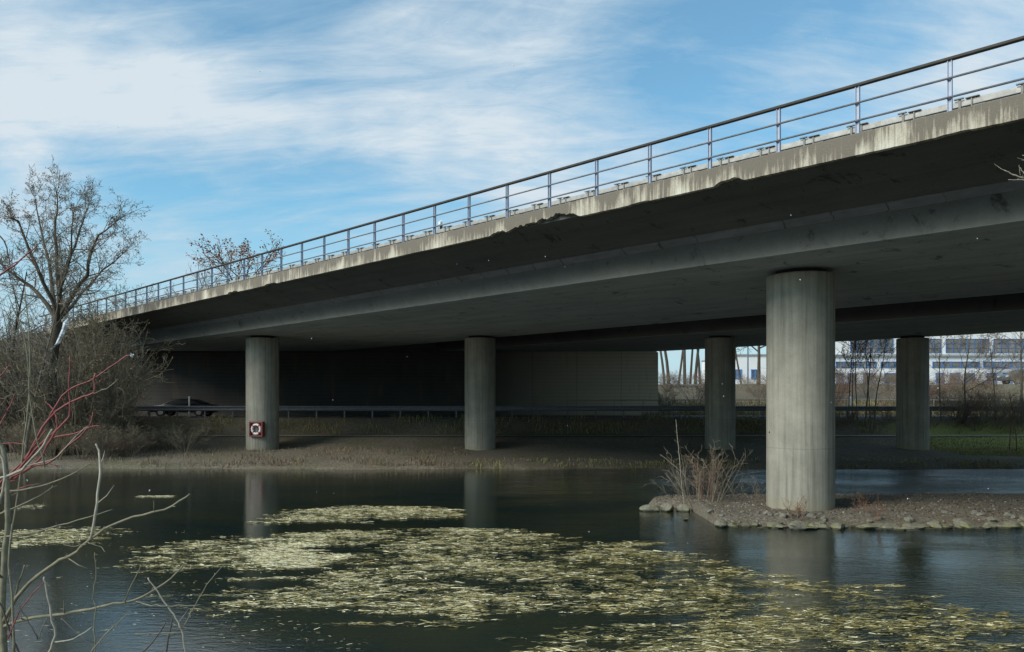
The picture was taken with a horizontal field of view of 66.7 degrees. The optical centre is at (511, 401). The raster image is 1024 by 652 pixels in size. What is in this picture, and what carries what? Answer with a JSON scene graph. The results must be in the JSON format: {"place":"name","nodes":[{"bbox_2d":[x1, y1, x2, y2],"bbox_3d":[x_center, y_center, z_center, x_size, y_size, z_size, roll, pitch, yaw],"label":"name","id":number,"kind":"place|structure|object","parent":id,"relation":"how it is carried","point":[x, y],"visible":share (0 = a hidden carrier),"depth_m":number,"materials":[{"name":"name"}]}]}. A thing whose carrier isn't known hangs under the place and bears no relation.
{"place":"outdoors","nodes":[
{"label":"outdoors","id":0,"kind":"place"},
{"bbox_2d":[0,468,1023,651],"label":"water","id":1,"kind":"structure","parent":0,"point":[981,568],"depth_m":15.05,"materials":[{"name":"liquid"}]},
{"bbox_2d":[0,495,1023,651],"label":"pondweed","id":2,"kind":"object","parent":1,"relation":"on","point":[264,555],"visible":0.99,"depth_m":12.83,"materials":[{"name":"plant"}]},
{"bbox_2d":[660,502,673,511],"bbox_3d":[4.357,3.007,21.895,0.395,0.292,0.342,-2,0,15],"label":"stone","id":3,"kind":"object","parent":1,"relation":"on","point":[667,507],"visible":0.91,"depth_m":21.83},
{"bbox_2d":[0,337,1023,469],"bbox_3d":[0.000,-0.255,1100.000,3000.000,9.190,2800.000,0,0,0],"label":"ground","id":4,"kind":"structure","parent":0,"point":[625,450],"depth_m":42.91,"materials":[{"name":"soil"}]},
{"bbox_2d":[0,410,68,453],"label":"bare shrub","id":5,"kind":"object","parent":4,"relation":"on","point":[11,435],"visible":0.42,"depth_m":38.81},
{"bbox_2d":[0,415,70,453],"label":"bare shrub","id":6,"kind":"object","parent":4,"relation":"on","point":[21,439],"visible":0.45,"depth_m":37.76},
{"bbox_2d":[0,239,76,452],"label":"bare tree","id":7,"kind":"object","parent":4,"relation":"on","point":[16,321],"visible":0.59,"depth_m":40.01,"materials":[{"name":"brown plant"}]},
{"bbox_2d":[10,419,81,459],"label":"bare shrub","id":8,"kind":"object","parent":4,"relation":"on","point":[54,448],"visible":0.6,"depth_m":37.08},
{"bbox_2d":[0,340,95,452],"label":"bare shrub","id":9,"kind":"object","parent":4,"relation":"on","point":[2,411],"visible":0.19,"depth_m":39.62,"materials":[{"name":"plant"}]},
{"bbox_2d":[0,327,95,449],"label":"bare shrub","id":10,"kind":"object","parent":4,"relation":"on","point":[39,387],"visible":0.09,"depth_m":40.32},
{"bbox_2d":[0,271,99,456],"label":"bare tree","id":11,"kind":"object","parent":4,"relation":"on","point":[35,393],"visible":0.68,"depth_m":37.43,"materials":[{"name":"brown plant"}]},
{"bbox_2d":[0,312,112,450],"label":"bare shrub","id":12,"kind":"object","parent":4,"relation":"on","point":[5,364],"visible":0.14,"depth_m":40.07,"materials":[{"name":"plant"}]},
{"bbox_2d":[0,286,120,442],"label":"bare shrub","id":13,"kind":"object","parent":4,"relation":"on","point":[48,333],"visible":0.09,"depth_m":43.98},
{"bbox_2d":[0,236,129,638],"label":"dogwood shrub","id":14,"kind":"object","parent":4,"relation":"on","point":[29,454],"visible":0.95,"depth_m":5.20,"materials":[{"name":"red plant"}]},
{"bbox_2d":[0,298,135,427],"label":"bare shrub","id":15,"kind":"object","parent":4,"relation":"on","point":[45,337],"visible":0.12,"depth_m":42.99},
{"bbox_2d":[33,289,102,383],"bbox_3d":[-24.884,-2.115,43.919,3.586,8.640,3.460,0,0,11],"label":"bare tree","id":16,"kind":"object","parent":4,"relation":"on","point":[62,322],"visible":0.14,"depth_m":43.51,"materials":[{"name":"brown plant"}]},
{"bbox_2d":[0,155,150,456],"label":"bare tree","id":17,"kind":"object","parent":4,"relation":"on","point":[58,280],"visible":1,"depth_m":38.33,"materials":[{"name":"brown plant"}]},
{"bbox_2d":[50,318,69,350],"bbox_3d":[-21.753,-3.173,37.409,1.117,1.623,0.258,0,0,0],"label":"plastic strip","id":18,"kind":"object","parent":17,"relation":"hanging from","point":[63,329],"visible":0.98,"depth_m":37.41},
{"bbox_2d":[0,325,153,453],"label":"bare shrub","id":19,"kind":"object","parent":4,"relation":"on","point":[57,380],"visible":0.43,"depth_m":38.15,"materials":[{"name":"plant"}]},
{"bbox_2d":[0,307,155,449],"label":"bare shrub","id":20,"kind":"object","parent":4,"relation":"on","point":[116,348],"visible":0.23,"depth_m":40.80,"materials":[{"name":"plant"}]},
{"bbox_2d":[3,341,157,445],"bbox_3d":[-23.528,-0.415,42.240,7.324,6.177,5.710,0,0,11],"label":"bare shrub","id":21,"kind":"object","parent":4,"relation":"on","point":[76,384],"visible":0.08,"depth_m":42.22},
{"bbox_2d":[45,417,119,458],"bbox_3d":[-20.317,1.689,37.786,3.439,2.191,3.270,0,0,27],"label":"bare shrub","id":22,"kind":"object","parent":4,"relation":"on","point":[84,443],"visible":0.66,"depth_m":37.35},
{"bbox_2d":[43,343,140,454],"bbox_3d":[-20.829,-0.112,38.698,4.000,5.805,4.207,0,0,10],"label":"bare shrub","id":23,"kind":"object","parent":4,"relation":"on","point":[99,410],"visible":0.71,"depth_m":38.83,"materials":[{"name":"plant"}]},
{"bbox_2d":[0,280,185,454],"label":"bare shrub","id":24,"kind":"object","parent":4,"relation":"on","point":[37,405],"visible":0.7,"depth_m":38.11,"materials":[{"name":"brown plant"}]},
{"bbox_2d":[40,317,151,453],"bbox_3d":[-21.458,-0.806,40.178,5.217,7.200,4.960,0,0,-38],"label":"bare shrub","id":25,"kind":"object","parent":4,"relation":"on","point":[71,410],"visible":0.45,"depth_m":39.44,"materials":[{"name":"plant"}]},
{"bbox_2d":[62,427,131,458],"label":"bare shrub","id":26,"kind":"object","parent":4,"relation":"on","point":[104,441],"visible":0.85,"depth_m":37.40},
{"bbox_2d":[28,297,165,452],"bbox_3d":[-20.944,-1.474,40.551,5.298,8.500,5.806,0,0,33],"label":"bare shrub","id":27,"kind":"object","parent":4,"relation":"on","point":[98,366],"visible":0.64,"depth_m":39.45,"materials":[{"name":"brown plant"}]},
{"bbox_2d":[64,289,146,427],"bbox_3d":[-24.308,-2.313,46.366,3.458,8.448,5.058,0,0,35],"label":"bare tree","id":28,"kind":"object","parent":4,"relation":"on","point":[100,325],"visible":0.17,"depth_m":45.88,"materials":[{"name":"brown plant"}]},
{"bbox_2d":[44,284,172,434],"bbox_3d":[-22.911,-2.176,43.226,5.636,9.043,6.176,0,0,4],"label":"bare shrub","id":29,"kind":"object","parent":4,"relation":"on","point":[115,345],"visible":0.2,"depth_m":44.22,"materials":[{"name":"brown plant"}]},
{"bbox_2d":[0,286,223,651],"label":"bare shrub","id":30,"kind":"object","parent":4,"relation":"on","point":[5,624],"visible":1,"depth_m":4.41,"materials":[{"name":"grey plant"}]},
{"bbox_2d":[88,387,142,440],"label":"bare shrub","id":31,"kind":"object","parent":4,"relation":"on","point":[125,415],"visible":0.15,"depth_m":42.82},
{"bbox_2d":[82,415,152,456],"bbox_3d":[-19.470,1.707,38.547,3.299,2.101,3.136,0,0,-24],"label":"bare shrub","id":32,"kind":"object","parent":4,"relation":"on","point":[90,432],"visible":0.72,"depth_m":38.13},
{"bbox_2d":[95,430,151,456],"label":"bare shrub","id":33,"kind":"object","parent":4,"relation":"on","point":[120,450],"visible":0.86,"depth_m":37.88,"materials":[{"name":"brown plant"}]},
{"bbox_2d":[91,283,167,307],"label":"bare tree","id":34,"kind":"object","parent":4,"relation":"on","point":[123,301],"visible":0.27,"depth_m":64.01,"materials":[{"name":"brown plant"}]},
{"bbox_2d":[114,410,152,433],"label":"bare shrub","id":35,"kind":"object","parent":4,"relation":"on","point":[136,422],"visible":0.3,"depth_m":44.29,"materials":[{"name":"brown plant"}]},
{"bbox_2d":[109,422,162,455],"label":"bare shrub","id":36,"kind":"object","parent":4,"relation":"on","point":[140,441],"visible":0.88,"depth_m":38.53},
{"bbox_2d":[124,425,164,452],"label":"bare shrub","id":37,"kind":"object","parent":4,"relation":"on","point":[145,439],"visible":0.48,"depth_m":40.17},
{"bbox_2d":[121,283,178,302],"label":"bare tree","id":38,"kind":"object","parent":4,"relation":"on","point":[172,287],"visible":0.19,"depth_m":70.97,"materials":[{"name":"brown plant"}]},
{"bbox_2d":[151,419,203,445],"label":"bare shrub","id":39,"kind":"object","parent":4,"relation":"on","point":[184,432],"visible":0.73,"depth_m":42.78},
{"bbox_2d":[160,418,215,452],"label":"bare shrub","id":40,"kind":"object","parent":4,"relation":"on","point":[188,438],"visible":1,"depth_m":39.83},
{"bbox_2d":[186,251,231,286],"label":"bare tree","id":41,"kind":"object","parent":4,"relation":"on","point":[219,279],"visible":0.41,"depth_m":66.39,"materials":[{"name":"brown plant"}]},
{"bbox_2d":[186,229,285,280],"bbox_3d":[-21.436,-8.707,61.242,6.815,9.441,7.639,0,0,34],"label":"russet tree","id":42,"kind":"object","parent":4,"relation":"on","point":[233,253],"visible":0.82,"depth_m":61.35,"materials":[{"name":"brown plant"}]},
{"bbox_2d":[1,445,473,467],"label":"dead grass","id":43,"kind":"structure","parent":4,"relation":"on","point":[296,460],"depth_m":37.43,"materials":[{"name":"brown plant"}]},
{"bbox_2d":[30,333,657,414],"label":"abutment wall","id":44,"kind":"structure","parent":4,"relation":"on","point":[427,374],"depth_m":54.30,"materials":[{"name":"concrete"}]},
{"bbox_2d":[44,93,1023,511],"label":"road bridge","id":45,"kind":"structure","parent":4,"relation":"on","point":[798,245],"depth_m":20.69,"materials":[{"name":"concrete"}]},
{"bbox_2d":[249,422,264,436],"bbox_3d":[-13.408,1.478,41.283,0.820,0.800,0.660,0,0,16],"label":"lifebuoy cabinet","id":46,"kind":"object","parent":45,"relation":"attached to","point":[262,433],"visible":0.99,"depth_m":41.01,"materials":[{"name":"red paint"}]},
{"bbox_2d":[39,36,1023,325],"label":"railing","id":47,"kind":"object","parent":45,"relation":"on","point":[857,120],"visible":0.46,"depth_m":18.34,"materials":[{"name":"metal"}]},
{"bbox_2d":[69,82,1023,321],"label":"crash barrier","id":48,"kind":"object","parent":45,"relation":"on","point":[920,113],"visible":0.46,"depth_m":18.97,"materials":[{"name":"metal"}]},
{"bbox_2d":[85,413,1023,433],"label":"bank grass","id":49,"kind":"structure","parent":4,"relation":"on","point":[744,418],"depth_m":46.46,"materials":[{"name":"plant"}]},
{"bbox_2d":[99,406,1014,417],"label":"guardrail","id":50,"kind":"object","parent":4,"relation":"on","point":[452,408],"visible":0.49,"depth_m":47.29,"materials":[{"name":"metal"}]},
{"bbox_2d":[114,435,1023,435],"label":"footpath","id":51,"kind":"structure","parent":4,"relation":"on","point":[582,435],"depth_m":45.00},
{"bbox_2d":[663,372,704,403],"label":"bare shrub","id":52,"kind":"object","parent":4,"relation":"on","point":[686,386],"visible":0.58,"depth_m":59.47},
{"bbox_2d":[434,293,1023,449],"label":"road bridge","id":53,"kind":"structure","parent":4,"relation":"on","point":[911,326],"depth_m":41.24,"materials":[{"name":"concrete"}]},
{"bbox_2d":[469,456,1022,468],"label":"waterside grass","id":54,"kind":"structure","parent":4,"relation":"on","point":[914,460],"depth_m":36.26,"materials":[{"name":"plant"}]},
{"bbox_2d":[735,371,763,392],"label":"bare shrub","id":55,"kind":"object","parent":4,"relation":"on","point":[751,382],"visible":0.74,"depth_m":62.44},
{"bbox_2d":[735,346,764,384],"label":"bare tree","id":56,"kind":"object","parent":4,"relation":"on","point":[758,362],"visible":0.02,"depth_m":65.87,"materials":[{"name":"grey plant"}]},
{"bbox_2d":[737,374,765,396],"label":"bare shrub","id":57,"kind":"object","parent":4,"relation":"on","point":[745,385],"visible":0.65,"depth_m":61.10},
{"bbox_2d":[835,340,859,423],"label":"young tree","id":58,"kind":"object","parent":4,"relation":"on","point":[852,346],"visible":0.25,"depth_m":46.50,"materials":[{"name":"brown plant"}]},
{"bbox_2d":[835,340,869,413],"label":"young tree","id":59,"kind":"object","parent":4,"relation":"on","point":[863,343],"visible":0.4,"depth_m":46.81,"materials":[{"name":"brown plant"}]},
{"bbox_2d":[835,366,873,400],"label":"bare shrub","id":60,"kind":"object","parent":4,"relation":"on","point":[844,389],"visible":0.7,"depth_m":59.48,"materials":[{"name":"brown plant"}]},
{"bbox_2d":[837,341,872,427],"bbox_3d":[20.085,-2.291,46.575,2.686,7.925,2.624,0,0,-32],"label":"young tree","id":61,"kind":"object","parent":4,"relation":"on","point":[855,363],"visible":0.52,"depth_m":46.27,"materials":[{"name":"brown plant"}]},
{"bbox_2d":[838,370,885,396],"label":"bare shrub","id":62,"kind":"object","parent":4,"relation":"on","point":[865,386],"visible":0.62,"depth_m":61.39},
{"bbox_2d":[701,332,1023,384],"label":"factory building","id":63,"kind":"structure","parent":4,"relation":"on","point":[954,361],"depth_m":110.00,"materials":[{"name":"white paint"}]},
{"bbox_2d":[836,361,875,367],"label":"window","id":64,"kind":"structure","parent":63,"relation":"in","point":[844,363],"depth_m":109.96,"materials":[{"name":"glass"}]},
{"bbox_2d":[850,339,892,352],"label":"window","id":65,"kind":"structure","parent":63,"relation":"in","point":[874,346],"depth_m":109.96,"materials":[{"name":"glass"}]},
{"bbox_2d":[929,339,940,352],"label":"window","id":66,"kind":"structure","parent":63,"relation":"in","point":[935,342],"depth_m":109.96,"materials":[{"name":"glass"}]},
{"bbox_2d":[932,361,979,367],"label":"window","id":67,"kind":"structure","parent":63,"relation":"in","point":[951,364],"depth_m":109.96,"materials":[{"name":"glass"}]},
{"bbox_2d":[946,339,988,352],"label":"window","id":68,"kind":"structure","parent":63,"relation":"in","point":[950,348],"depth_m":109.96,"materials":[{"name":"glass"}]},
{"bbox_2d":[983,361,1023,367],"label":"window","id":69,"kind":"structure","parent":63,"relation":"in","point":[988,365],"depth_m":109.96,"materials":[{"name":"glass"}]},
{"bbox_2d":[993,339,1023,352],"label":"window","id":70,"kind":"structure","parent":63,"relation":"in","point":[1003,345],"depth_m":109.96,"materials":[{"name":"glass"}]},
{"bbox_2d":[851,340,890,419],"bbox_3d":[21.654,-2.450,46.978,1.898,7.386,2.517,0,0,-12],"label":"young tree","id":71,"kind":"object","parent":4,"relation":"on","point":[868,364],"visible":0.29,"depth_m":46.83,"materials":[{"name":"brown plant"}]},
{"bbox_2d":[854,339,890,425],"bbox_3d":[21.350,-2.513,46.371,2.708,8.233,2.197,0,0,0],"label":"young tree","id":72,"kind":"object","parent":4,"relation":"on","point":[884,348],"visible":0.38,"depth_m":46.31,"materials":[{"name":"brown plant"}]},
{"bbox_2d":[854,339,895,428],"bbox_3d":[21.894,-2.358,45.649,2.831,8.208,2.762,0,0,0],"label":"young tree","id":73,"kind":"object","parent":4,"relation":"on","point":[882,365],"visible":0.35,"depth_m":45.92,"materials":[{"name":"brown plant"}]},
{"bbox_2d":[870,376,895,405],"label":"bare shrub","id":74,"kind":"object","parent":4,"relation":"on","point":[883,388],"visible":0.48,"depth_m":58.50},
{"bbox_2d":[892,377,956,397],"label":"bare shrub","id":75,"kind":"object","parent":4,"relation":"on","point":[932,388],"visible":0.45,"depth_m":58.78,"materials":[{"name":"brown plant"}]},
{"bbox_2d":[929,336,949,421],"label":"young tree","id":76,"kind":"object","parent":4,"relation":"on","point":[939,363],"visible":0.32,"depth_m":46.91,"materials":[{"name":"brown plant"}]},
{"bbox_2d":[929,404,950,427],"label":"bare shrub","id":77,"kind":"object","parent":4,"relation":"on","point":[931,413],"visible":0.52,"depth_m":46.07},
{"bbox_2d":[932,395,972,420],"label":"bare shrub","id":78,"kind":"object","parent":4,"relation":"on","point":[952,406],"visible":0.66,"depth_m":47.03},
{"bbox_2d":[932,404,972,427],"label":"bare shrub","id":79,"kind":"object","parent":4,"relation":"on","point":[960,413],"visible":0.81,"depth_m":46.28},
{"bbox_2d":[929,383,978,422],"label":"bare shrub","id":80,"kind":"object","parent":4,"relation":"on","point":[943,397],"visible":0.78,"depth_m":46.45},
{"bbox_2d":[931,377,977,403],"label":"bare shrub","id":81,"kind":"object","parent":4,"relation":"on","point":[949,393],"visible":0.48,"depth_m":58.74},
{"bbox_2d":[932,384,990,423],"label":"bare shrub","id":82,"kind":"object","parent":4,"relation":"on","point":[969,405],"visible":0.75,"depth_m":45.84,"materials":[{"name":"brown plant"}]},
{"bbox_2d":[943,368,999,395],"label":"bare shrub","id":83,"kind":"object","parent":4,"relation":"on","point":[976,375],"visible":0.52,"depth_m":60.01,"materials":[{"name":"brown plant"}]},
{"bbox_2d":[947,384,1002,421],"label":"bare shrub","id":84,"kind":"object","parent":4,"relation":"on","point":[977,401],"visible":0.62,"depth_m":46.45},
{"bbox_2d":[956,403,1000,430],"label":"bare shrub","id":85,"kind":"object","parent":4,"relation":"on","point":[969,419],"visible":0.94,"depth_m":45.88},
{"bbox_2d":[950,379,1016,405],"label":"bare shrub","id":86,"kind":"object","parent":4,"relation":"on","point":[982,390],"visible":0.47,"depth_m":56.97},
{"bbox_2d":[945,333,1022,426],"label":"young tree","id":87,"kind":"object","parent":4,"relation":"on","point":[965,367],"visible":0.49,"depth_m":46.26,"materials":[{"name":"brown plant"}]},
{"bbox_2d":[966,391,1018,424],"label":"bare shrub","id":88,"kind":"object","parent":4,"relation":"on","point":[996,407],"visible":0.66,"depth_m":46.36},
{"bbox_2d":[969,374,1021,418],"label":"bare shrub","id":89,"kind":"object","parent":4,"relation":"on","point":[988,398],"visible":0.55,"depth_m":46.99,"materials":[{"name":"brown plant"}]},
{"bbox_2d":[977,333,1019,418],"bbox_3d":[29.141,-2.162,46.966,2.140,6.815,1.904,0,0,0],"label":"young tree","id":90,"kind":"object","parent":4,"relation":"on","point":[996,359],"visible":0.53,"depth_m":46.82,"materials":[{"name":"brown plant"}]},
{"bbox_2d":[976,374,1023,403],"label":"bare shrub","id":91,"kind":"object","parent":4,"relation":"on","point":[1004,389],"visible":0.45,"depth_m":56.71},
{"bbox_2d":[977,332,1023,418],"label":"young tree","id":92,"kind":"object","parent":4,"relation":"on","point":[1021,367],"visible":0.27,"depth_m":46.88,"materials":[{"name":"brown plant"}]},
{"bbox_2d":[978,390,1022,428],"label":"bare shrub","id":93,"kind":"object","parent":4,"relation":"on","point":[996,416],"visible":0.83,"depth_m":45.77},
{"bbox_2d":[988,395,1023,431],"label":"bare shrub","id":94,"kind":"object","parent":4,"relation":"on","point":[1020,410],"visible":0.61,"depth_m":45.72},
{"bbox_2d":[997,369,1023,383],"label":"car","id":95,"kind":"object","parent":4,"relation":"on","point":[1002,376],"visible":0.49,"depth_m":69.83,"materials":[{"name":"grey paint"}]},
{"bbox_2d":[999,411,1023,431],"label":"bare shrub","id":96,"kind":"object","parent":4,"relation":"on","point":[1008,423],"visible":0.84,"depth_m":45.98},
{"bbox_2d":[0,0,1023,383],"label":"sky","id":97,"kind":"structure","parent":0,"point":[359,112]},
{"bbox_2d":[126,415,1018,416],"bbox_3d":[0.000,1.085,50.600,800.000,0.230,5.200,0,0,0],"label":"road","id":98,"kind":"structure","parent":0,"point":[495,415],"depth_m":52.65,"materials":[{"name":"asphalt"}]},
{"bbox_2d":[150,399,218,415],"bbox_3d":[-21.114,0.405,50.200,3.888,1.131,1.638,0,0,0],"label":"car","id":99,"kind":"object","parent":98,"relation":"on","point":[184,402],"visible":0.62,"depth_m":49.50,"materials":[{"name":"paint"}]},
{"bbox_2d":[643,392,1017,414],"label":"roadside grass","id":100,"kind":"structure","parent":0,"point":[756,413],"depth_m":57.30,"materials":[{"name":"plant"}]},
{"bbox_2d":[649,493,1023,526],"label":"island","id":101,"kind":"structure","parent":0,"point":[847,516],"depth_m":20.61,"materials":[{"name":"gravel"}]},
{"bbox_2d":[639,504,659,511],"bbox_3d":[3.878,3.043,21.966,0.572,0.251,0.298,3,-6,6],"label":"stone","id":102,"kind":"object","parent":101,"relation":"on","point":[648,508],"visible":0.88,"depth_m":21.84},
{"bbox_2d":[676,504,689,511],"bbox_3d":[4.839,3.059,21.956,0.402,0.329,0.292,-8,-2,15],"label":"stone","id":103,"kind":"object","parent":101,"relation":"on","point":[683,508],"visible":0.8,"depth_m":21.84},
{"bbox_2d":[650,473,722,499],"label":"bare shrub","id":104,"kind":"object","parent":101,"relation":"on","point":[683,489],"visible":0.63,"depth_m":23.16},
{"bbox_2d":[681,454,727,499],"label":"bare shrub","id":105,"kind":"object","parent":101,"relation":"on","point":[700,491],"visible":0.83,"depth_m":22.50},
{"bbox_2d":[663,440,758,506],"bbox_3d":[5.603,2.087,22.182,2.805,1.935,2.198,0,0,0],"label":"bare shrub","id":106,"kind":"object","parent":101,"relation":"on","point":[699,479],"visible":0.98,"depth_m":22.28,"materials":[{"name":"plant"}]},
{"bbox_2d":[782,496,807,519],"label":"withered plant","id":107,"kind":"object","parent":101,"relation":"on","point":[798,507],"visible":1,"depth_m":19.37,"materials":[{"name":"brown plant"}]},
{"bbox_2d":[788,520,807,529],"bbox_3d":[6.935,3.023,18.816,0.514,0.250,0.374,0,0,-28],"label":"stone","id":108,"kind":"object","parent":101,"relation":"on","point":[799,525],"visible":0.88,"depth_m":18.72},
{"bbox_2d":[830,522,845,529],"bbox_3d":[7.924,3.046,19.008,0.360,0.167,0.658,-1,4,36],"label":"stone","id":109,"kind":"object","parent":101,"relation":"on","point":[837,526],"visible":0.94,"depth_m":18.86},
{"bbox_2d":[654,492,1023,524],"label":"leaf litter","id":110,"kind":"object","parent":101,"relation":"on","point":[892,504],"visible":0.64,"depth_m":21.39,"materials":[{"name":"plant"}]},
{"bbox_2d":[851,492,878,514],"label":"withered plant","id":111,"kind":"object","parent":101,"relation":"on","point":[861,502],"visible":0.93,"depth_m":19.83,"materials":[{"name":"brown plant"}]},
{"bbox_2d":[953,518,974,529],"bbox_3d":[11.126,3.046,19.167,0.343,0.279,0.811,2,6,-9],"label":"stone","id":112,"kind":"object","parent":101,"relation":"on","point":[965,523],"visible":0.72,"depth_m":19.00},
{"bbox_2d":[929,435,1023,455],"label":"grass","id":113,"kind":"structure","parent":0,"point":[988,448],"depth_m":41.98,"materials":[{"name":"plant"}]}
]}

